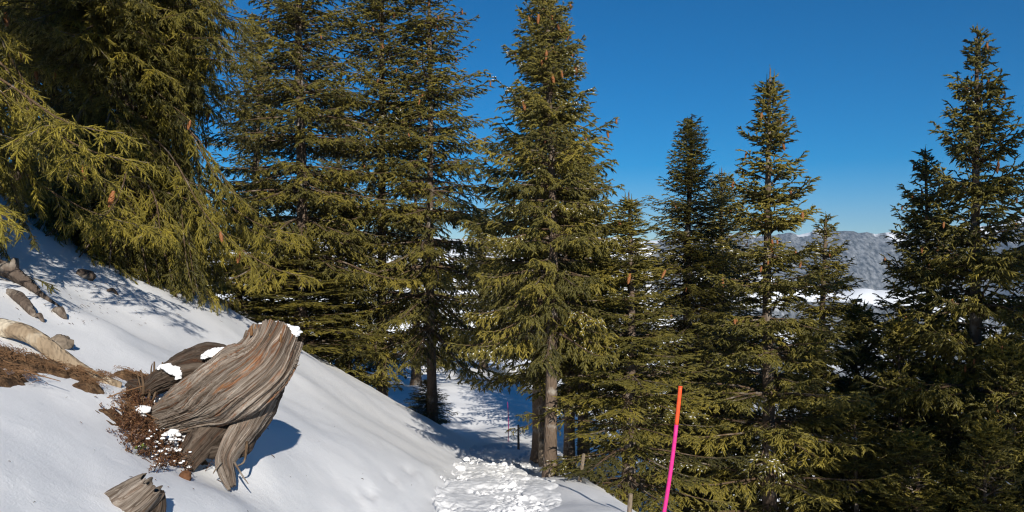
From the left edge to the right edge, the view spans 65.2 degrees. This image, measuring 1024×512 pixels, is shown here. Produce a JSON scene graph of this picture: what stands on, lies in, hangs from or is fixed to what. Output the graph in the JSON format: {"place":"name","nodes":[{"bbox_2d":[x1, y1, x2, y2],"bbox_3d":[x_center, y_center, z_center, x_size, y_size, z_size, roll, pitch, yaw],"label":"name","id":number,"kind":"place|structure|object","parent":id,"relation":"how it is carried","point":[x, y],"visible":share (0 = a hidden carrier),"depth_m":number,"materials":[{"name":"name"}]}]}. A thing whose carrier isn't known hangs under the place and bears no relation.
{"place":"outdoors","nodes":[
{"label":"outdoors","id":0,"kind":"place"},
{"bbox_2d":[0,196,678,511],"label":"snow slope","id":1,"kind":"structure","parent":0,"point":[331,436],"depth_m":5.58,"materials":[{"name":"white snow"}]},
{"bbox_2d":[6,288,35,316],"bbox_3d":[-2.994,0.291,4.891,0.400,0.180,0.067,0,0,41],"label":"shaded root","id":2,"kind":"object","parent":1,"relation":"on","point":[21,299],"visible":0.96,"depth_m":4.84,"materials":[{"name":"brown wood"}]},
{"bbox_2d":[0,257,59,305],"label":"shaded log","id":3,"kind":"object","parent":1,"relation":"on","point":[12,271],"visible":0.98,"depth_m":5.30,"materials":[{"name":"brown wood"}]},
{"bbox_2d":[0,346,69,387],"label":"bare soil","id":4,"kind":"structure","parent":1,"relation":"on","point":[8,382],"depth_m":3.54,"materials":[{"name":"brown soil"}]},
{"bbox_2d":[34,313,44,321],"bbox_3d":[-2.809,0.368,4.756,0.063,0.063,0.030,0,0,0],"label":"wood fragment","id":5,"kind":"object","parent":1,"relation":"on","point":[39,316],"visible":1,"depth_m":4.75,"materials":[{"name":"brown wood"}]},
{"bbox_2d":[51,306,67,319],"bbox_3d":[-2.869,0.365,5.077,0.117,0.090,0.054,0,0,24],"label":"wood fragment","id":6,"kind":"object","parent":1,"relation":"on","point":[59,311],"visible":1,"depth_m":5.06,"materials":[{"name":"brown wood"}]},
{"bbox_2d":[0,318,121,387],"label":"bent branch","id":7,"kind":"object","parent":1,"relation":"on","point":[39,341],"visible":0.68,"depth_m":3.96,"materials":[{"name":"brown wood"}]},
{"bbox_2d":[51,334,73,348],"bbox_3d":[-2.481,0.477,4.401,0.145,0.092,0.102,24,25,32],"label":"stone","id":8,"kind":"object","parent":1,"relation":"on","point":[64,341],"visible":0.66,"depth_m":4.38,"materials":[{"name":"beige stone"}]},
{"bbox_2d":[0,0,165,293],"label":"spruce tree","id":9,"kind":"object","parent":1,"relation":"on","point":[27,134],"visible":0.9,"depth_m":5.76,"materials":[{"name":"green plant"}]},
{"bbox_2d":[76,269,95,280],"bbox_3d":[-3.947,0.193,7.394,0.166,0.141,0.136,20,11,0],"label":"stone","id":10,"kind":"object","parent":1,"relation":"on","point":[89,275],"visible":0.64,"depth_m":7.36,"materials":[{"name":"grey stone"}]},
{"bbox_2d":[0,341,182,454],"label":"dry litter","id":11,"kind":"object","parent":1,"relation":"on","point":[22,369],"visible":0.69,"depth_m":3.65,"materials":[{"name":"brown plant"}]},
{"bbox_2d":[0,0,195,216],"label":"spruce tree","id":12,"kind":"object","parent":1,"relation":"on","point":[35,84],"visible":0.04,"depth_m":10.79,"materials":[{"name":"green plant"}]},
{"bbox_2d":[67,369,144,393],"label":"bare soil","id":13,"kind":"structure","parent":1,"relation":"on","point":[84,386],"depth_m":3.71,"materials":[{"name":"brown soil"}]},
{"bbox_2d":[107,288,118,294],"bbox_3d":[-3.678,0.330,7.375,0.033,0.076,0.129,0,0,20],"label":"wood fragment","id":14,"kind":"object","parent":1,"relation":"on","point":[112,290],"visible":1,"depth_m":7.36,"materials":[{"name":"brown wood"}]},
{"bbox_2d":[104,473,166,511],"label":"wood stub","id":15,"kind":"object","parent":1,"relation":"on","point":[138,493],"visible":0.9,"depth_m":2.59,"materials":[{"name":"wood"}]},
{"bbox_2d":[131,361,162,405],"bbox_3d":[-1.761,0.650,3.860,0.158,0.281,0.017,0,0,0],"label":"bare shrub","id":16,"kind":"object","parent":1,"relation":"on","point":[143,388],"visible":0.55,"depth_m":3.85,"materials":[{"name":"brown plant"}]},
{"bbox_2d":[95,407,207,468],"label":"bare soil","id":17,"kind":"structure","parent":1,"relation":"on","point":[109,415],"depth_m":3.52,"materials":[{"name":"brown soil"}]},
{"bbox_2d":[99,383,213,473],"bbox_3d":[-1.665,0.798,3.831,0.495,0.407,1.622,0,0,-20],"label":"heather shrub","id":18,"kind":"object","parent":1,"relation":"on","point":[164,449],"visible":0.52,"depth_m":3.52,"materials":[{"name":"brown plant"}]},
{"bbox_2d":[0,0,323,307],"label":"spruce tree","id":19,"kind":"object","parent":1,"relation":"on","point":[94,43],"visible":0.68,"depth_m":9.04,"materials":[{"name":"green plant"}]},
{"bbox_2d":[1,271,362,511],"bbox_3d":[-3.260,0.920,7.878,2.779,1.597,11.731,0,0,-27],"label":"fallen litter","id":20,"kind":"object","parent":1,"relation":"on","point":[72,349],"visible":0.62,"depth_m":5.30,"materials":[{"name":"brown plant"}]},
{"bbox_2d":[179,470,191,480],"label":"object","id":21,"kind":"object","parent":1,"relation":"on","point":[185,474],"visible":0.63,"depth_m":3.29,"materials":[{"name":"brown stone"}]},
{"bbox_2d":[135,0,240,314],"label":"spruce tree","id":22,"kind":"object","parent":1,"relation":"on","point":[218,118],"visible":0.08,"depth_m":10.49,"materials":[{"name":"green plant"}]},
{"bbox_2d":[125,319,303,490],"bbox_3d":[-1.455,0.673,3.779,0.956,0.764,0.491,0,0,0],"label":"tree stump","id":23,"kind":"object","parent":1,"relation":"on","point":[218,403],"visible":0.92,"depth_m":3.63,"materials":[{"name":"brown wood"}]},
{"bbox_2d":[196,208,294,315],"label":"spruce tree","id":24,"kind":"object","parent":1,"relation":"on","point":[238,294],"visible":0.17,"depth_m":14.30,"materials":[{"name":"green plant"}]},
{"bbox_2d":[184,24,335,365],"bbox_3d":[-5.723,-0.786,18.066,4.131,9.184,4.027,0,0,-17],"label":"spruce tree","id":25,"kind":"object","parent":1,"relation":"on","point":[254,162],"visible":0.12,"depth_m":17.79,"materials":[{"name":"green plant"}]},
{"bbox_2d":[223,216,334,362],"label":"spruce tree","id":26,"kind":"object","parent":1,"relation":"on","point":[275,220],"visible":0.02,"depth_m":16.39,"materials":[{"name":"green plant"}]},
{"bbox_2d":[199,0,423,339],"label":"spruce tree","id":27,"kind":"object","parent":1,"relation":"on","point":[299,193],"visible":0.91,"depth_m":14.16,"materials":[{"name":"green plant"}]},
{"bbox_2d":[236,238,403,356],"bbox_3d":[-3.746,0.763,14.084,3.203,2.213,3.251,0,0,35],"label":"spruce tree","id":28,"kind":"object","parent":1,"relation":"on","point":[301,304],"visible":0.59,"depth_m":13.80,"materials":[{"name":"green plant"}]},
{"bbox_2d":[288,80,405,370],"bbox_3d":[-5.866,-0.676,26.946,4.583,10.862,4.456,0,0,8],"label":"spruce tree","id":29,"kind":"object","parent":1,"relation":"on","point":[339,163],"visible":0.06,"depth_m":26.86,"materials":[{"name":"green plant"}]},
{"bbox_2d":[308,204,411,391],"bbox_3d":[-3.153,0.922,15.415,2.709,4.012,2.678,0,0,-29],"label":"spruce tree","id":30,"kind":"object","parent":1,"relation":"on","point":[360,374],"visible":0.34,"depth_m":15.26,"materials":[{"name":"green plant"}]},
{"bbox_2d":[273,0,502,395],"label":"spruce tree","id":31,"kind":"object","parent":1,"relation":"on","point":[388,58],"visible":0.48,"depth_m":15.52,"materials":[{"name":"green plant"}]},
{"bbox_2d":[318,0,513,422],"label":"spruce tree","id":32,"kind":"object","parent":1,"relation":"on","point":[431,254],"visible":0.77,"depth_m":14.91,"materials":[{"name":"green plant"}]},
{"bbox_2d":[352,175,482,385],"bbox_3d":[-3.269,0.755,26.048,4.076,7.862,4.360,0,0,-32],"label":"spruce tree","id":33,"kind":"object","parent":1,"relation":"on","point":[416,379],"visible":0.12,"depth_m":25.80,"materials":[{"name":"green plant"}]},
{"bbox_2d":[403,379,457,426],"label":"spruce tree","id":34,"kind":"object","parent":1,"relation":"on","point":[420,409],"visible":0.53,"depth_m":15.53,"materials":[{"name":"green plant"}]},
{"bbox_2d":[436,211,518,369],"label":"spruce tree","id":35,"kind":"object","parent":1,"relation":"on","point":[484,365],"visible":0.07,"depth_m":29.73,"materials":[{"name":"green plant"}]},
{"bbox_2d":[432,444,561,511],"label":"trodden path","id":36,"kind":"structure","parent":1,"relation":"on","point":[453,495],"depth_m":7.07,"materials":[{"name":"white snow"}]},
{"bbox_2d":[440,449,539,497],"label":"snow lumps","id":37,"kind":"object","parent":36,"relation":"on","point":[466,459],"visible":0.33,"depth_m":10.16,"materials":[{"name":"white snow"}]},
{"bbox_2d":[507,402,508,441],"bbox_3d":[-0.081,3.401,16.192,0.036,0.901,0.017,0,0,0],"label":"thin marker pole","id":38,"kind":"object","parent":1,"relation":"on","point":[508,422],"visible":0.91,"depth_m":16.18,"materials":[{"name":"paint"}]},
{"bbox_2d":[517,425,519,449],"bbox_3d":[0.103,2.950,12.778,0.037,0.513,0.038,0,0,38],"label":"fence post","id":39,"kind":"object","parent":1,"relation":"on","point":[518,439],"visible":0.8,"depth_m":12.77,"materials":[{"name":"brown wood"}]},
{"bbox_2d":[444,0,631,477],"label":"spruce tree","id":40,"kind":"object","parent":1,"relation":"on","point":[553,280],"visible":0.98,"depth_m":7.96,"materials":[{"name":"green plant"}]},
{"bbox_2d":[538,407,540,464],"bbox_3d":[0.340,2.314,9.900,0.031,0.882,0.029,0,0,0],"label":"thin stake","id":41,"kind":"object","parent":1,"relation":"on","point":[539,426],"visible":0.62,"depth_m":9.89,"materials":[{"name":"brown wood"}]},
{"bbox_2d":[539,439,543,466],"bbox_3d":[0.367,2.403,9.600,0.091,0.408,0.089,0,0,0],"label":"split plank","id":42,"kind":"object","parent":1,"relation":"on","point":[541,445],"visible":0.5,"depth_m":9.56,"materials":[{"name":"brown wood"}]},
{"bbox_2d":[439,0,656,463],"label":"spruce tree","id":43,"kind":"object","parent":1,"relation":"on","point":[480,229],"visible":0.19,"depth_m":10.16,"materials":[{"name":"green plant"}]},
{"bbox_2d":[454,137,680,468],"bbox_3d":[0.736,0.666,9.270,2.526,4.223,2.657,0,0,-28],"label":"spruce tree","id":44,"kind":"object","parent":1,"relation":"on","point":[527,382],"visible":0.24,"depth_m":9.13,"materials":[{"name":"green plant"}]},
{"bbox_2d":[498,163,653,467],"bbox_3d":[1.601,1.231,17.139,3.482,6.882,3.552,0,0,14],"label":"spruce tree","id":45,"kind":"object","parent":1,"relation":"on","point":[583,417],"visible":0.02,"depth_m":16.88,"materials":[{"name":"green plant"}]},
{"bbox_2d":[578,453,584,481],"bbox_3d":[0.658,2.042,7.610,0.081,0.332,0.037,0,0,0],"label":"fence post","id":46,"kind":"object","parent":1,"relation":"on","point":[581,466],"visible":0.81,"depth_m":7.60,"materials":[{"name":"brown wood"}]},
{"bbox_2d":[627,493,632,511],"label":"fence post","id":47,"kind":"object","parent":1,"relation":"on","point":[630,500],"visible":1,"depth_m":5.69,"materials":[{"name":"brown wood"}]},
{"bbox_2d":[522,190,751,511],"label":"spruce tree","id":48,"kind":"object","parent":1,"relation":"on","point":[628,446],"visible":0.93,"depth_m":8.00,"materials":[{"name":"green plant"}]},
{"bbox_2d":[617,246,666,439],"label":"spruce tree","id":49,"kind":"object","parent":1,"relation":"on","point":[646,343],"visible":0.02,"depth_m":33.77,"materials":[{"name":"green plant"}]},
{"bbox_2d":[662,386,682,511],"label":"marker pole","id":50,"kind":"object","parent":1,"relation":"on","point":[673,449],"visible":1,"depth_m":4.92,"materials":[{"name":"pink paint"}]},
{"bbox_2d":[582,114,787,511],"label":"spruce tree","id":51,"kind":"object","parent":1,"relation":"on","point":[686,265],"visible":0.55,"depth_m":13.79,"materials":[{"name":"green plant"}]},
{"bbox_2d":[649,373,780,511],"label":"spruce tree","id":52,"kind":"object","parent":1,"relation":"on","point":[723,477],"visible":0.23,"depth_m":12.31,"materials":[{"name":"green plant"}]},
{"bbox_2d":[635,168,800,511],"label":"spruce tree","id":53,"kind":"object","parent":1,"relation":"on","point":[724,185],"visible":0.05,"depth_m":15.85,"materials":[{"name":"green plant"}]},
{"bbox_2d":[641,68,903,511],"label":"spruce tree","id":54,"kind":"object","parent":1,"relation":"on","point":[771,474],"visible":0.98,"depth_m":9.81,"materials":[{"name":"green plant"}]},
{"bbox_2d":[744,330,873,511],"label":"spruce tree","id":55,"kind":"object","parent":1,"relation":"on","point":[828,378],"visible":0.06,"depth_m":12.29,"materials":[{"name":"green plant"}]},
{"bbox_2d":[735,211,886,509],"bbox_3d":[5.059,3.200,13.139,3.737,7.865,3.997,0,0,25],"label":"spruce tree","id":56,"kind":"object","parent":1,"relation":"on","point":[837,309],"visible":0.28,"depth_m":12.81,"materials":[{"name":"green plant"}]},
{"bbox_2d":[787,297,896,511],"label":"spruce tree","id":57,"kind":"object","parent":1,"relation":"on","point":[848,365],"visible":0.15,"depth_m":12.69,"materials":[{"name":"green plant"}]},
{"bbox_2d":[784,394,912,511],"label":"spruce tree","id":58,"kind":"object","parent":1,"relation":"on","point":[854,424],"visible":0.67,"depth_m":10.70,"materials":[{"name":"green plant"}]},
{"bbox_2d":[841,310,956,511],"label":"spruce tree","id":59,"kind":"object","parent":1,"relation":"on","point":[893,337],"visible":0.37,"depth_m":11.40,"materials":[{"name":"green plant"}]},
{"bbox_2d":[804,145,1019,511],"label":"spruce tree","id":60,"kind":"object","parent":1,"relation":"on","point":[918,202],"visible":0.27,"depth_m":11.92,"materials":[{"name":"green plant"}]},
{"bbox_2d":[863,422,964,511],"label":"spruce tree","id":61,"kind":"object","parent":1,"relation":"on","point":[915,445],"visible":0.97,"depth_m":9.72,"materials":[{"name":"green plant"}]},
{"bbox_2d":[847,24,1023,511],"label":"spruce tree","id":62,"kind":"object","parent":1,"relation":"on","point":[982,264],"visible":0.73,"depth_m":10.83,"materials":[{"name":"green plant"}]},
{"bbox_2d":[881,361,1002,511],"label":"spruce tree","id":63,"kind":"object","parent":1,"relation":"on","point":[951,426],"visible":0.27,"depth_m":10.91,"materials":[{"name":"green plant"}]},
{"bbox_2d":[934,329,1023,511],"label":"spruce tree","id":64,"kind":"object","parent":1,"relation":"on","point":[1009,371],"visible":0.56,"depth_m":10.14,"materials":[{"name":"green plant"}]},
{"bbox_2d":[939,410,1023,511],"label":"spruce tree","id":65,"kind":"object","parent":1,"relation":"on","point":[989,442],"visible":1,"depth_m":9.33,"materials":[{"name":"green plant"}]},
{"bbox_2d":[961,184,1023,503],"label":"spruce tree","id":66,"kind":"object","parent":1,"relation":"on","point":[1021,239],"visible":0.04,"depth_m":12.83,"materials":[{"name":"green plant"}]},
{"bbox_2d":[2,0,1023,241],"label":"sky","id":67,"kind":"structure","parent":0,"point":[865,80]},
{"bbox_2d":[201,218,1023,506],"bbox_3d":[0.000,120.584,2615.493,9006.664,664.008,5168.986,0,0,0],"label":"mountains","id":68,"kind":"structure","parent":0,"point":[865,249],"depth_m":3091.79,"materials":[{"name":"white snow"}]},
{"bbox_2d":[445,329,752,448],"bbox_3d":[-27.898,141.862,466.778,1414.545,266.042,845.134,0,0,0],"label":"distant woods","id":69,"kind":"object","parent":68,"relation":"on","point":[640,415],"depth_m":95.76,"materials":[{"name":"green plant"}]}
]}

